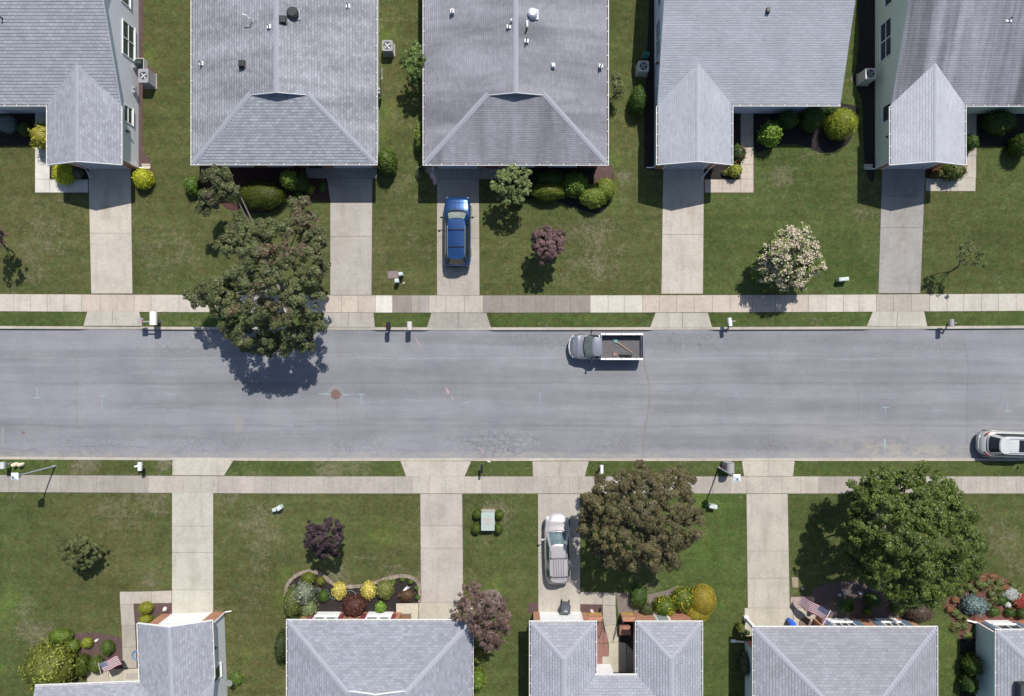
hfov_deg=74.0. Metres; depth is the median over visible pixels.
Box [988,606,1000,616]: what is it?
round shrub
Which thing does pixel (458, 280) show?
driveway
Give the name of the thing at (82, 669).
trimmed hedge
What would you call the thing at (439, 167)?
garage door
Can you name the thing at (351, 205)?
driveway
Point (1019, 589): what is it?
leafy plant
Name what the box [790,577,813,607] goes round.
walkway
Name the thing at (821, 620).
flower pot
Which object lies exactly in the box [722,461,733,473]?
mailbox
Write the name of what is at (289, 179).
round shrub
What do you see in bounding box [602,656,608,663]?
courtyard paving
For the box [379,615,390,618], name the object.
window
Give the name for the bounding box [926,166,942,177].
mulch bed
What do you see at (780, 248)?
crape myrtle
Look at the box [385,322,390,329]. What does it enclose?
mailbox
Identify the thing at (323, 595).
round shrub
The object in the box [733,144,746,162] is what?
rose bush
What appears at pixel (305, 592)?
leafy bush
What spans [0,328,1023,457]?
road
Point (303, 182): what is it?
round shrub
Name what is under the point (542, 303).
sidewalk
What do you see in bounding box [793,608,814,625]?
walkway
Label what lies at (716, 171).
mulch bed
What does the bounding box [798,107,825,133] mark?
round shrub
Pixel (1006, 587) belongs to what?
flower clump
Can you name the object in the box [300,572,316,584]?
round shrub
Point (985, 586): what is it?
perennial plant
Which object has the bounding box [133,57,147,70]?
hose reel
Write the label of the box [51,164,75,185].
round shrub
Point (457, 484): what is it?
sidewalk
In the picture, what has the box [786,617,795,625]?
recycling barrel
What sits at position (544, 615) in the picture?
garage door
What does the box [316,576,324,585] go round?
round shrub
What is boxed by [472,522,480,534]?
round shrub
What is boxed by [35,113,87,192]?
walkway
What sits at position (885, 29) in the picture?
window
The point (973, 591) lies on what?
leafy plant
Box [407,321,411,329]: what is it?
mailbox
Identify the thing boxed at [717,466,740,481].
street lamp
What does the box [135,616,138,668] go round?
mulch bed
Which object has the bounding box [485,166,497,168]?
front door
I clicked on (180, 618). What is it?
garage door
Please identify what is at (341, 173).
walkway
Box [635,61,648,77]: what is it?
air conditioner
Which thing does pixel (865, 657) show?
house
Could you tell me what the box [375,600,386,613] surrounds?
round shrub
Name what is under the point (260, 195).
trimmed hedge
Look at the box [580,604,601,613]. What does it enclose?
mulch bed
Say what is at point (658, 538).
maple tree
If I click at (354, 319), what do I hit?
driveway apron
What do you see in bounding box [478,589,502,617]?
mulch bed
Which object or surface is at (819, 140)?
mulch bed
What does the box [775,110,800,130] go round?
round shrub
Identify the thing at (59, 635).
trimmed hedge
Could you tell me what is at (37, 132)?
gold conifer
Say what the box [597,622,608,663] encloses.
courtyard paving
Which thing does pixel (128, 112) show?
window
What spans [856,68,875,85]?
air conditioner
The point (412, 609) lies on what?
walkway
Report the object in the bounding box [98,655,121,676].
flag
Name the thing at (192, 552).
driveway
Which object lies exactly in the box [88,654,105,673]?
round shrub
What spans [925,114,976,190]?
walkway
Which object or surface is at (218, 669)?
window
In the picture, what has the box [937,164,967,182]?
leafy bush
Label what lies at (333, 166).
garage door
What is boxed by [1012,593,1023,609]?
flower clump
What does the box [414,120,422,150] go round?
leafy bush
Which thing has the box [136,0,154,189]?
mulch bed
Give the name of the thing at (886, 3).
window
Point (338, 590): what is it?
yellow shrub
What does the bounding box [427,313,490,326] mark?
driveway apron
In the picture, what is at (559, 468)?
driveway apron
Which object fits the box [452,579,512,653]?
plum tree
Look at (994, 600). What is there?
perennial plant
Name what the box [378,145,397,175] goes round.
leafy bush
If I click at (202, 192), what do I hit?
leafy bush
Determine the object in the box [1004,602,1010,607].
flower clump
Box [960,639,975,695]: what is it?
mulch bed
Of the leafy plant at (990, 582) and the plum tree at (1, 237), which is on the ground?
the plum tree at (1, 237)
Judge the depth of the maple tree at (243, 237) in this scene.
43.70 m
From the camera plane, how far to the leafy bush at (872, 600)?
48.33 m
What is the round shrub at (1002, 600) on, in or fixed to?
on the mulch bed at (987, 616)
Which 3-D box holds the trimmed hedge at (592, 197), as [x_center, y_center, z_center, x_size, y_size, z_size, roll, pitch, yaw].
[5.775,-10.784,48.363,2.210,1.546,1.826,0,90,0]
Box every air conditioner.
[138,69,156,88]
[382,40,394,56]
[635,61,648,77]
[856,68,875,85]
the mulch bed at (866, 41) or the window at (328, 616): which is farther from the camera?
the mulch bed at (866, 41)
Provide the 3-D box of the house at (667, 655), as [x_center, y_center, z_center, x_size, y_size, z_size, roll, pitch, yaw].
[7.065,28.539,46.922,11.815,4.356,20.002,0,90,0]
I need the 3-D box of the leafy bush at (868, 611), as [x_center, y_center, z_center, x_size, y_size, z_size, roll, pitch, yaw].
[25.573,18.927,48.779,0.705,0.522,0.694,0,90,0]
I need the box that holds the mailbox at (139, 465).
[134,462,142,470]
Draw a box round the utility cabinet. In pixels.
[481,509,494,530]
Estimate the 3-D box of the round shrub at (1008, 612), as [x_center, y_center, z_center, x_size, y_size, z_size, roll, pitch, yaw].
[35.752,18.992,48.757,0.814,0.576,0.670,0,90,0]
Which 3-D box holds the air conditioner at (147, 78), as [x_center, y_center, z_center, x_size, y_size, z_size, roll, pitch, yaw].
[-25.993,-19.200,48.470,0.840,1.160,1.090,0,90,0]
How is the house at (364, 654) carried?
on the ground
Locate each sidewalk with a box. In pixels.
[0,293,1023,312]
[0,475,1023,493]
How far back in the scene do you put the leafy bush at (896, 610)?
48.39 m
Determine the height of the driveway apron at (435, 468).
0.326 m
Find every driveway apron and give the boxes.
[83,312,141,325]
[172,460,232,475]
[323,313,374,326]
[401,461,470,475]
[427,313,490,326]
[532,461,588,475]
[650,313,711,326]
[742,461,794,475]
[867,312,926,325]
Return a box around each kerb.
[0,326,1023,329]
[0,456,1023,460]
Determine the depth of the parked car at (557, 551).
47.77 m
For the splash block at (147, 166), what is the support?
on the mulch bed at (143, 158)
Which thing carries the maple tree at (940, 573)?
on the ground
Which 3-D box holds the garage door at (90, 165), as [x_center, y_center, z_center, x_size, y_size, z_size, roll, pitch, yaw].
[-28.950,-12.927,47.925,2.700,2.150,0.059,0,90,0]
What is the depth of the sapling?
46.04 m
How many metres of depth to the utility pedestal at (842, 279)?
48.43 m
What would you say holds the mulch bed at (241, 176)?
on the ground
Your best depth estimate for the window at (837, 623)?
47.95 m
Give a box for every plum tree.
[0,223,8,248]
[303,516,344,559]
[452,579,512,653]
[529,224,565,264]
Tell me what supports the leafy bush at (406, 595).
on the mulch bed at (330, 604)
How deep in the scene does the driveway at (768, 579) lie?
48.98 m
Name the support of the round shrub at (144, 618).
on the ground
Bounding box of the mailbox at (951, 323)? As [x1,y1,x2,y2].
[947,319,956,326]
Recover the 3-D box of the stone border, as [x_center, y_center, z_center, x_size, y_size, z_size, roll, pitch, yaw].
[-11.462,17.255,48.935,9.901,0.130,2.648,0,90,0]
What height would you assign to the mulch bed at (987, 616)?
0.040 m
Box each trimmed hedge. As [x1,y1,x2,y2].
[47,627,73,643]
[75,653,90,677]
[236,180,287,210]
[531,182,566,200]
[578,184,606,208]
[596,177,615,200]
[628,84,646,114]
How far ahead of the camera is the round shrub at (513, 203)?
48.43 m
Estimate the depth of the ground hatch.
48.98 m
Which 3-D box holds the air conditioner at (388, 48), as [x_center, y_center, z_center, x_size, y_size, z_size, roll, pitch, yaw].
[-8.844,-21.442,48.595,0.860,0.910,0.880,0,90,0]
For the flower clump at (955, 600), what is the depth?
48.77 m
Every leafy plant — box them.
[950,608,960,617]
[955,587,965,596]
[959,622,969,630]
[964,582,974,591]
[970,588,978,594]
[973,580,983,587]
[986,578,994,585]
[986,589,995,597]
[995,578,1004,586]
[1008,581,1017,588]
[1016,586,1022,593]
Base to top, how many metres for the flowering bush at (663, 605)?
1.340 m
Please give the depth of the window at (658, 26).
47.64 m
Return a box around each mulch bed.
[0,113,34,145]
[50,167,87,178]
[60,632,122,670]
[134,603,171,615]
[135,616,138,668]
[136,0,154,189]
[199,167,329,212]
[288,574,418,615]
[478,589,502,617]
[505,168,612,212]
[528,602,537,612]
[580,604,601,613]
[594,165,612,184]
[616,586,684,615]
[619,620,632,670]
[644,0,654,169]
[705,164,739,178]
[733,113,739,163]
[753,103,858,152]
[810,581,931,619]
[853,0,874,182]
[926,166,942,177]
[945,573,1023,640]
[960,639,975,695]
[977,114,1023,145]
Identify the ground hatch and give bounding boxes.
[387,270,398,278]
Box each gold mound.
[685,608,708,621]
[691,583,716,616]
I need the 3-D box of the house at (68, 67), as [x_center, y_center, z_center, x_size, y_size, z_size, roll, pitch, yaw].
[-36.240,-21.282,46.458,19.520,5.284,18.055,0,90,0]
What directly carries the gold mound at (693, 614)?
on the ground
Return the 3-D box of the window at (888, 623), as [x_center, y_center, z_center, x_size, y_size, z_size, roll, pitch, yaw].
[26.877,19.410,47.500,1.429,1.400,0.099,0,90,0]
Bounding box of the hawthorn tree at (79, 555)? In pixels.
[57,533,103,573]
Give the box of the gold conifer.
[28,118,45,153]
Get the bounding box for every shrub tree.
[399,40,426,86]
[609,71,625,99]
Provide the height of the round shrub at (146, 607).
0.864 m
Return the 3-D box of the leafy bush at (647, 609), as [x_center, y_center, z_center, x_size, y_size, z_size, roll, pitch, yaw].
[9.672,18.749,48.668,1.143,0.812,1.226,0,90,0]
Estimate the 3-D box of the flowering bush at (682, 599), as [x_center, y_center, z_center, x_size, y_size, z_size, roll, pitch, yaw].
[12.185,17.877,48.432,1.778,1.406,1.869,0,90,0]
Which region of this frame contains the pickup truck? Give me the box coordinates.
[568,329,643,363]
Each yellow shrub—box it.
[331,581,346,600]
[361,580,376,598]
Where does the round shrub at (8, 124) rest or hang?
on the mulch bed at (15, 138)
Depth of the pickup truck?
48.30 m
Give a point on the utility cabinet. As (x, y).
(487, 519)
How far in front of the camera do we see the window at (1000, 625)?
47.81 m
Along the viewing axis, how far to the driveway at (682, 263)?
48.98 m
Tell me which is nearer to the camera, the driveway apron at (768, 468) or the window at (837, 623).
the window at (837, 623)
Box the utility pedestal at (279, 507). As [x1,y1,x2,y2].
[276,504,283,510]
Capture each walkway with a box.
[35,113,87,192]
[87,590,171,681]
[306,168,376,178]
[396,603,418,618]
[417,166,507,178]
[580,592,632,672]
[704,113,753,192]
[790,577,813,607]
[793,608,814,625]
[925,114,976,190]
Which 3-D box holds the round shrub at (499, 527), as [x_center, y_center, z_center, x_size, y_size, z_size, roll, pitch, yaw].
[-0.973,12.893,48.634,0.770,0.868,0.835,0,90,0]
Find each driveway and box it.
[88,169,132,293]
[172,493,213,613]
[327,178,372,294]
[419,494,472,618]
[437,179,479,294]
[538,494,580,611]
[661,169,703,293]
[744,494,792,635]
[878,169,924,292]
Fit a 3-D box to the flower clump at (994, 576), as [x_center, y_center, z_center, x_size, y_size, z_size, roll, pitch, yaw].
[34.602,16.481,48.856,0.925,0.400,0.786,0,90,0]
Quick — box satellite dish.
[225,680,231,686]
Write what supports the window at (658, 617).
in the house at (667, 655)
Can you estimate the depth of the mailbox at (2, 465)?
47.97 m
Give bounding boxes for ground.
[0,0,1023,695]
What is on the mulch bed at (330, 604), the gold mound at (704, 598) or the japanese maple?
the japanese maple
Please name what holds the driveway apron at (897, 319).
on the ground
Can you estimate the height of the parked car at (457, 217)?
1.893 m
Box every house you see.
[0,0,143,177]
[34,610,231,695]
[191,0,381,167]
[286,612,473,695]
[423,0,608,168]
[529,611,702,695]
[646,0,854,178]
[730,615,937,695]
[873,0,1023,169]
[966,620,1023,695]
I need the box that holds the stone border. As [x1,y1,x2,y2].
[284,569,421,601]
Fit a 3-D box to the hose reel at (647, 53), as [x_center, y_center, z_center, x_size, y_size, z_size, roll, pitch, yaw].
[9.548,-20.947,48.650,0.500,0.700,0.503,0,90,0]
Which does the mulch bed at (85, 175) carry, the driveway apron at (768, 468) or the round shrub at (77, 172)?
the round shrub at (77, 172)
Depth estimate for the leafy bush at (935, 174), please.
48.40 m
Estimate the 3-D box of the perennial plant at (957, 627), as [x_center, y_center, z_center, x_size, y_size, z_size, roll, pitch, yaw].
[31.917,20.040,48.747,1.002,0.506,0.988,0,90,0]
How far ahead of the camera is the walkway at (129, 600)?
48.98 m
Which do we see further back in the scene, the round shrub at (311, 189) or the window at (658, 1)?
the round shrub at (311, 189)
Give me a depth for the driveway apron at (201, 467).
49.03 m
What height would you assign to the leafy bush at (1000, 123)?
1.900 m
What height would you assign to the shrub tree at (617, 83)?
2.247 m
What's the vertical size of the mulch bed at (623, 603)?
0.040 m
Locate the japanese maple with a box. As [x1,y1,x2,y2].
[340,591,370,617]
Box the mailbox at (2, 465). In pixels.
[0,462,12,468]
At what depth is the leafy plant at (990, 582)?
48.70 m
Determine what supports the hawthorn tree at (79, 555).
on the ground
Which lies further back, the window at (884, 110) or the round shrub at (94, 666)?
the round shrub at (94, 666)
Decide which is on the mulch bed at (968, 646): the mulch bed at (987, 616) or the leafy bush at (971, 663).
the leafy bush at (971, 663)
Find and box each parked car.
[440,197,473,266]
[541,512,573,583]
[975,429,1023,458]
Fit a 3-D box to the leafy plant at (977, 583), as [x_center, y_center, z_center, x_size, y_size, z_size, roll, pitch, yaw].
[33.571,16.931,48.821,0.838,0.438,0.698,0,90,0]
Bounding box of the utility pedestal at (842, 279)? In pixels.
[836,277,848,281]
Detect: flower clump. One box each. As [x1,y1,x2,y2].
[944,605,955,613]
[950,596,960,603]
[976,572,987,581]
[987,571,998,580]
[999,584,1010,590]
[1001,588,1020,601]
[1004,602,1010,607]
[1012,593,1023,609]
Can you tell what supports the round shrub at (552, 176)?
on the mulch bed at (575, 202)
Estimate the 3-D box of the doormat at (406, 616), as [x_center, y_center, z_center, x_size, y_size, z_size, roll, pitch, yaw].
[-7.641,19.385,48.970,0.760,0.020,0.480,0,90,0]
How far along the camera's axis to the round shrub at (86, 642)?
48.57 m
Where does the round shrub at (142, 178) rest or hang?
on the mulch bed at (143, 158)
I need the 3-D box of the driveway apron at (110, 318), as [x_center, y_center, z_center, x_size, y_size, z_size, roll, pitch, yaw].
[-28.846,-2.122,49.137,4.231,0.326,1.038,0,90,0]
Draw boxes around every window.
[121,0,130,8]
[122,18,135,61]
[123,103,133,125]
[214,662,221,682]
[313,615,326,618]
[325,615,337,618]
[366,615,378,618]
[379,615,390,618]
[653,612,669,619]
[655,16,660,62]
[657,0,660,10]
[831,621,856,625]
[879,16,891,63]
[881,102,890,124]
[881,621,905,625]
[883,0,892,8]
[993,623,1023,628]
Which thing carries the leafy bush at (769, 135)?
on the mulch bed at (819, 140)
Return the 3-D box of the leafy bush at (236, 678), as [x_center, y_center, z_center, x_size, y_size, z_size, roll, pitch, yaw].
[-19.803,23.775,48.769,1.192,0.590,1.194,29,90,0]
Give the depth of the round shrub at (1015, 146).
47.96 m
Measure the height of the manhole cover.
0.038 m
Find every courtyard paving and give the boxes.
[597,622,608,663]
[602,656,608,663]
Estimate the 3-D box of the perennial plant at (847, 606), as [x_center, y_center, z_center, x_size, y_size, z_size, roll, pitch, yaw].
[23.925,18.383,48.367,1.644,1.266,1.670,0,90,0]
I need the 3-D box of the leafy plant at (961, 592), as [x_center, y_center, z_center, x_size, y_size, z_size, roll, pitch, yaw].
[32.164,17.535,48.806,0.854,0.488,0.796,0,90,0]
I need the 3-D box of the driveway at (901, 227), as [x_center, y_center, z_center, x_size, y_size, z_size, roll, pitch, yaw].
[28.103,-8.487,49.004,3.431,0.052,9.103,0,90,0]
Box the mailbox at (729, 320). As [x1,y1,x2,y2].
[727,318,735,325]
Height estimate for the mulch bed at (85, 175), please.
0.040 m
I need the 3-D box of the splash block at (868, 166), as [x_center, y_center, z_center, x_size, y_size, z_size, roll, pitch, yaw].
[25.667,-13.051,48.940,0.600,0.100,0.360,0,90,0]
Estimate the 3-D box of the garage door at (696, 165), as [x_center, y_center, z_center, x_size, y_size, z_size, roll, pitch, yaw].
[12.300,-12.927,47.925,2.800,2.150,0.059,0,90,0]
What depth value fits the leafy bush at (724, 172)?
48.69 m
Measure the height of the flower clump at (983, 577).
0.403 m
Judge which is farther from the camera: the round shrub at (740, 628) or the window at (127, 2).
the round shrub at (740, 628)
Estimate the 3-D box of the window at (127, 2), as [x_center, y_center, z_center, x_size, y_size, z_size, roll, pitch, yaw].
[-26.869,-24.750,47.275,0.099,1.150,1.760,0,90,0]
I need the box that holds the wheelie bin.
[561,599,570,613]
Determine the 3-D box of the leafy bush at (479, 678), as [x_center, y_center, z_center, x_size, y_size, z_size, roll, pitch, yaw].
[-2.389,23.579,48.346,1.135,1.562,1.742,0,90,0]
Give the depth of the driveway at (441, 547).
48.98 m
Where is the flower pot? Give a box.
[817,616,826,623]
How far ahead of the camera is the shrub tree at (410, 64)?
46.24 m
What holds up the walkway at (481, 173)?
on the ground
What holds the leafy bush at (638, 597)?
on the mulch bed at (623, 603)
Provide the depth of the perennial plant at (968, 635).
48.69 m
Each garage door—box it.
[77,162,126,168]
[160,612,209,624]
[333,166,373,167]
[438,166,477,168]
[541,612,581,619]
[664,162,707,168]
[885,163,935,168]
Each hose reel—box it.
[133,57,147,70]
[641,51,649,58]
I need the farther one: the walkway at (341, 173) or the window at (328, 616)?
the walkway at (341, 173)
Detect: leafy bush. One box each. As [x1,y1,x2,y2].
[17,637,83,690]
[183,175,202,195]
[195,186,206,200]
[227,671,243,688]
[272,626,285,664]
[282,585,301,618]
[291,580,320,605]
[299,599,318,616]
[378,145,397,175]
[397,589,415,601]
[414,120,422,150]
[474,649,484,663]
[474,667,485,692]
[562,170,589,198]
[628,584,648,609]
[639,602,653,615]
[721,169,727,176]
[727,162,743,178]
[738,650,750,677]
[757,120,782,148]
[863,592,881,607]
[864,607,872,615]
[889,600,904,616]
[904,604,933,622]
[929,169,943,178]
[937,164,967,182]
[957,671,979,694]
[958,652,984,677]
[979,109,1019,136]
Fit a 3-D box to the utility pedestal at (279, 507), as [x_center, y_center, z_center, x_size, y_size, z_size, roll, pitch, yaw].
[-16.640,11.422,48.725,0.340,0.650,0.320,-34,90,0]
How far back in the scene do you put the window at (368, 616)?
47.89 m
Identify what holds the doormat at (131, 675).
on the walkway at (129, 600)
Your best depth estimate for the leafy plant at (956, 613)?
48.72 m
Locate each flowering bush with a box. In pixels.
[653,595,676,616]
[671,585,693,612]
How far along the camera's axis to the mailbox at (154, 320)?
47.85 m
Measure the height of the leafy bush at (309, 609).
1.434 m
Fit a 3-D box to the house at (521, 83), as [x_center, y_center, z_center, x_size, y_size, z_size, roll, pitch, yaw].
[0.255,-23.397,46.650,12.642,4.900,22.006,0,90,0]
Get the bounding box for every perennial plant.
[415,165,426,178]
[837,594,856,615]
[951,623,961,632]
[956,613,969,624]
[961,630,972,640]
[980,581,989,592]
[990,596,998,604]
[992,584,1002,595]
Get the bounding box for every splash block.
[141,164,150,168]
[864,164,872,168]
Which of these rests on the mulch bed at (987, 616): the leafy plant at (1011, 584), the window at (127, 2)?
the leafy plant at (1011, 584)
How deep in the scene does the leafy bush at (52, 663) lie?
47.19 m
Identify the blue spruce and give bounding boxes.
[958,593,992,616]
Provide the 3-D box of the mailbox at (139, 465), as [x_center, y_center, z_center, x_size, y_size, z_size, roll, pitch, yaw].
[-26.452,8.371,48.453,0.538,1.095,0.580,0,90,0]
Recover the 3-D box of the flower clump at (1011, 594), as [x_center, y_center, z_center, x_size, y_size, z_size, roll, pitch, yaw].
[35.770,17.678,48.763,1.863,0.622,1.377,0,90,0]
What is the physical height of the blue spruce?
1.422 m
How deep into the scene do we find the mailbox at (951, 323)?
47.93 m
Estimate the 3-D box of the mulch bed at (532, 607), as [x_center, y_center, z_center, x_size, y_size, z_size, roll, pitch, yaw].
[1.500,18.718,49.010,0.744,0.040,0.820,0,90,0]
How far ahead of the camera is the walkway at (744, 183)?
48.98 m
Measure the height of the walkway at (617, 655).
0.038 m
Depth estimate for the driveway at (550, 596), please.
48.98 m
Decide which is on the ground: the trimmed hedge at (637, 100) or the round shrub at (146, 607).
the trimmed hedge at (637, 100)
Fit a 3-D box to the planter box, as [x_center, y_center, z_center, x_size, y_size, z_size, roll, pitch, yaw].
[8.078,20.183,48.750,0.800,0.500,0.640,0,90,0]
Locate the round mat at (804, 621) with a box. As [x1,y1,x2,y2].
[798,617,811,625]
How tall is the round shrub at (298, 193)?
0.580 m
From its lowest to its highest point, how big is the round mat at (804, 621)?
0.018 m
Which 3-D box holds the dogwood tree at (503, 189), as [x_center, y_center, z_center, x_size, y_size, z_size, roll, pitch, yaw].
[-0.068,-11.286,47.218,2.970,3.611,3.083,0,90,0]
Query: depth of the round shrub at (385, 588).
48.30 m
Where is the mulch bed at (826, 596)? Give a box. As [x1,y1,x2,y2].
[810,581,931,619]
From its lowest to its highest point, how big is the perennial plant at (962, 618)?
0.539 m
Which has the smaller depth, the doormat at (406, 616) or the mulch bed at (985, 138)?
the doormat at (406, 616)
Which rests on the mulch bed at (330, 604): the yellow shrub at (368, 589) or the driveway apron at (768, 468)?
the yellow shrub at (368, 589)
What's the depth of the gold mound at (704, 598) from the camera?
47.95 m
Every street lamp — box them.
[11,465,55,479]
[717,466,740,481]
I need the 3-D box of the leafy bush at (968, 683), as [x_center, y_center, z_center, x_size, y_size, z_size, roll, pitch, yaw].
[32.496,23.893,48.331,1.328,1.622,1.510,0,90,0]
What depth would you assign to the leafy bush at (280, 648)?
47.39 m
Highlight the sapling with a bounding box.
[955,240,986,267]
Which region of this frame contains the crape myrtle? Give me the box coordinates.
[750,221,826,293]
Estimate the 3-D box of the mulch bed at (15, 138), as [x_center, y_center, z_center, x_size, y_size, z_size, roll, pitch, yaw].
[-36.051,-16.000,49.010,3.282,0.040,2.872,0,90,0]
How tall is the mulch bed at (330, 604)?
0.040 m
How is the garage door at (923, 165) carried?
in the house at (944, 68)
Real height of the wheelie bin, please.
0.989 m
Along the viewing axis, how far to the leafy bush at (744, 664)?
48.12 m
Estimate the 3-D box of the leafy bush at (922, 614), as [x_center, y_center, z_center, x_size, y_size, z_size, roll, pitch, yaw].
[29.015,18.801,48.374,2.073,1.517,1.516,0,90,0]
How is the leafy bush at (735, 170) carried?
on the mulch bed at (716, 171)
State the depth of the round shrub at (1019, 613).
48.58 m
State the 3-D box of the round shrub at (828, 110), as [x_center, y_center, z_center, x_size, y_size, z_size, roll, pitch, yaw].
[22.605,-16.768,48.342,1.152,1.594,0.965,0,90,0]
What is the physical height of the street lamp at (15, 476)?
4.245 m
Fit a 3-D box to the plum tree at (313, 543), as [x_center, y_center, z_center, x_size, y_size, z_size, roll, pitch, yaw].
[-12.770,12.821,46.769,3.047,4.554,3.029,0,90,0]
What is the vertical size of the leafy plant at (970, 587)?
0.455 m
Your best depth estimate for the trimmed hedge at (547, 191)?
47.94 m
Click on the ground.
(262, 554)
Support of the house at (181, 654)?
on the ground
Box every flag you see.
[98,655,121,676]
[429,168,436,185]
[798,596,830,625]
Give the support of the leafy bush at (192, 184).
on the ground
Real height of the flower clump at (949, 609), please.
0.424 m
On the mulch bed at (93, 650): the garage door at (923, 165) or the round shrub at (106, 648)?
the round shrub at (106, 648)
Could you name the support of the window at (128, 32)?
in the house at (68, 67)
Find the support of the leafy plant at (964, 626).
on the mulch bed at (987, 616)
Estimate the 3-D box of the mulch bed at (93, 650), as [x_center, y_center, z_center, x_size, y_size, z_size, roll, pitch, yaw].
[-30.359,21.923,49.010,4.667,0.040,2.820,0,90,0]
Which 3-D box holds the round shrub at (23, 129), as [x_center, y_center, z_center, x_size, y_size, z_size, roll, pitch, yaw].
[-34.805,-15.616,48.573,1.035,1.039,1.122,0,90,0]
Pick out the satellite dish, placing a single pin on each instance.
(228, 683)
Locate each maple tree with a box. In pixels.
[181,164,330,358]
[575,459,705,573]
[838,460,990,609]
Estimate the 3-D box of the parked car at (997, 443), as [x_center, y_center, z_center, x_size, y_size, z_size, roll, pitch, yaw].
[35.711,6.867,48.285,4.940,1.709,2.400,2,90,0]
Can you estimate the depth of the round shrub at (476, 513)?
48.38 m
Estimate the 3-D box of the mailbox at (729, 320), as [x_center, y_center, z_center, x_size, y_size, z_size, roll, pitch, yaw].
[15.537,-1.865,48.453,0.538,1.095,0.580,-8,90,0]
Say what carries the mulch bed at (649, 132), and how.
on the ground
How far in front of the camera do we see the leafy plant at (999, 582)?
48.71 m
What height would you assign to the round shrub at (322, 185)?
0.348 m
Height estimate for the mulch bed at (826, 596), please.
0.040 m
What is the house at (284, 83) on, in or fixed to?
on the ground
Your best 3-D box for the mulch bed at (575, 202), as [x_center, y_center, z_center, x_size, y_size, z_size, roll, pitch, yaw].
[3.275,-11.440,49.010,8.060,0.040,3.464,0,90,0]
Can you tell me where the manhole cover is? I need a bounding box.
[325,385,344,402]
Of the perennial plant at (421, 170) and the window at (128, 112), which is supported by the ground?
the perennial plant at (421, 170)
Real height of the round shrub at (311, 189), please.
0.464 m
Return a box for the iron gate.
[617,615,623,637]
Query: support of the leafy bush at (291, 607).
on the mulch bed at (330, 604)
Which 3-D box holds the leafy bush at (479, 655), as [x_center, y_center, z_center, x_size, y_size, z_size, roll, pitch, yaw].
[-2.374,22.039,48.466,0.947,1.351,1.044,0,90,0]
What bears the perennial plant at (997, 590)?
on the mulch bed at (987, 616)
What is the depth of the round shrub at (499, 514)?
48.40 m
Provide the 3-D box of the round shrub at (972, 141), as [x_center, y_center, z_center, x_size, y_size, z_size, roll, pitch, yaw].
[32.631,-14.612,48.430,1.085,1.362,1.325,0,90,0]
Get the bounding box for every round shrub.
[0,115,18,133]
[18,121,32,137]
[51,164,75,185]
[64,638,80,653]
[71,167,84,178]
[80,637,93,648]
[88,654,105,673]
[99,639,115,656]
[132,167,154,189]
[138,601,153,614]
[138,614,151,622]
[279,169,297,190]
[293,190,302,197]
[296,171,309,191]
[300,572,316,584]
[306,184,314,193]
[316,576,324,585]
[318,181,326,192]
[318,589,329,601]
[375,579,394,599]
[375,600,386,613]
[472,509,481,518]
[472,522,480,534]
[494,522,503,533]
[495,509,504,518]
[508,194,524,205]
[533,169,566,184]
[735,622,744,634]
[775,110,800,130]
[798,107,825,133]
[822,107,858,140]
[823,107,837,119]
[967,133,979,152]
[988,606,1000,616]
[997,595,1006,605]
[1004,608,1015,616]
[1005,133,1023,157]
[1015,609,1023,618]
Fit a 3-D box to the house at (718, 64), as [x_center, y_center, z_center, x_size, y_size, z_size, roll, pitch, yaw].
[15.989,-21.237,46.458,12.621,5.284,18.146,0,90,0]
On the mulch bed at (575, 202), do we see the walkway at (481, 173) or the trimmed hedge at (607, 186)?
the trimmed hedge at (607, 186)
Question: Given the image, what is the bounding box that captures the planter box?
[619,624,630,634]
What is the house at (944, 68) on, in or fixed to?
on the ground
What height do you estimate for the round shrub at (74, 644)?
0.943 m
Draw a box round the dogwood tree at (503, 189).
[489,163,532,205]
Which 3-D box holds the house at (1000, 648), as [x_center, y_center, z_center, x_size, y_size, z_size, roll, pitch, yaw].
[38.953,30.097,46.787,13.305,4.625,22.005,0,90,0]
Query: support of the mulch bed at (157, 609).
on the ground
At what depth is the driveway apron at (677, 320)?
49.03 m
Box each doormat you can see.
[126,673,137,678]
[402,614,410,618]
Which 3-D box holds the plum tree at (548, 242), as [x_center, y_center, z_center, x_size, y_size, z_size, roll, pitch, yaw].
[2.478,-7.059,47.266,2.578,3.512,2.784,0,90,0]
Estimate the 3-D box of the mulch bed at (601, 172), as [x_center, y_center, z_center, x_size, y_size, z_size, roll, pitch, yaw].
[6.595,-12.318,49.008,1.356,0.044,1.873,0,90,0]
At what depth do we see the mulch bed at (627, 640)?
48.99 m
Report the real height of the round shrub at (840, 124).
2.286 m
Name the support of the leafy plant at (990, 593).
on the mulch bed at (987, 616)
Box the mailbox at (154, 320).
[137,312,161,324]
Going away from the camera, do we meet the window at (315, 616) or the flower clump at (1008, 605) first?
the window at (315, 616)
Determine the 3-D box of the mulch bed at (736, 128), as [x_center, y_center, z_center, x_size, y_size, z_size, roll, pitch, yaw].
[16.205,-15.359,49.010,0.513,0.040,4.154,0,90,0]
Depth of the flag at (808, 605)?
47.45 m
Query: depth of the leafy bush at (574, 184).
47.69 m
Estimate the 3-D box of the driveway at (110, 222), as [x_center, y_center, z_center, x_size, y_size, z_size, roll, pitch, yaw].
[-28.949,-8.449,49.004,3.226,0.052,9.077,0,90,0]

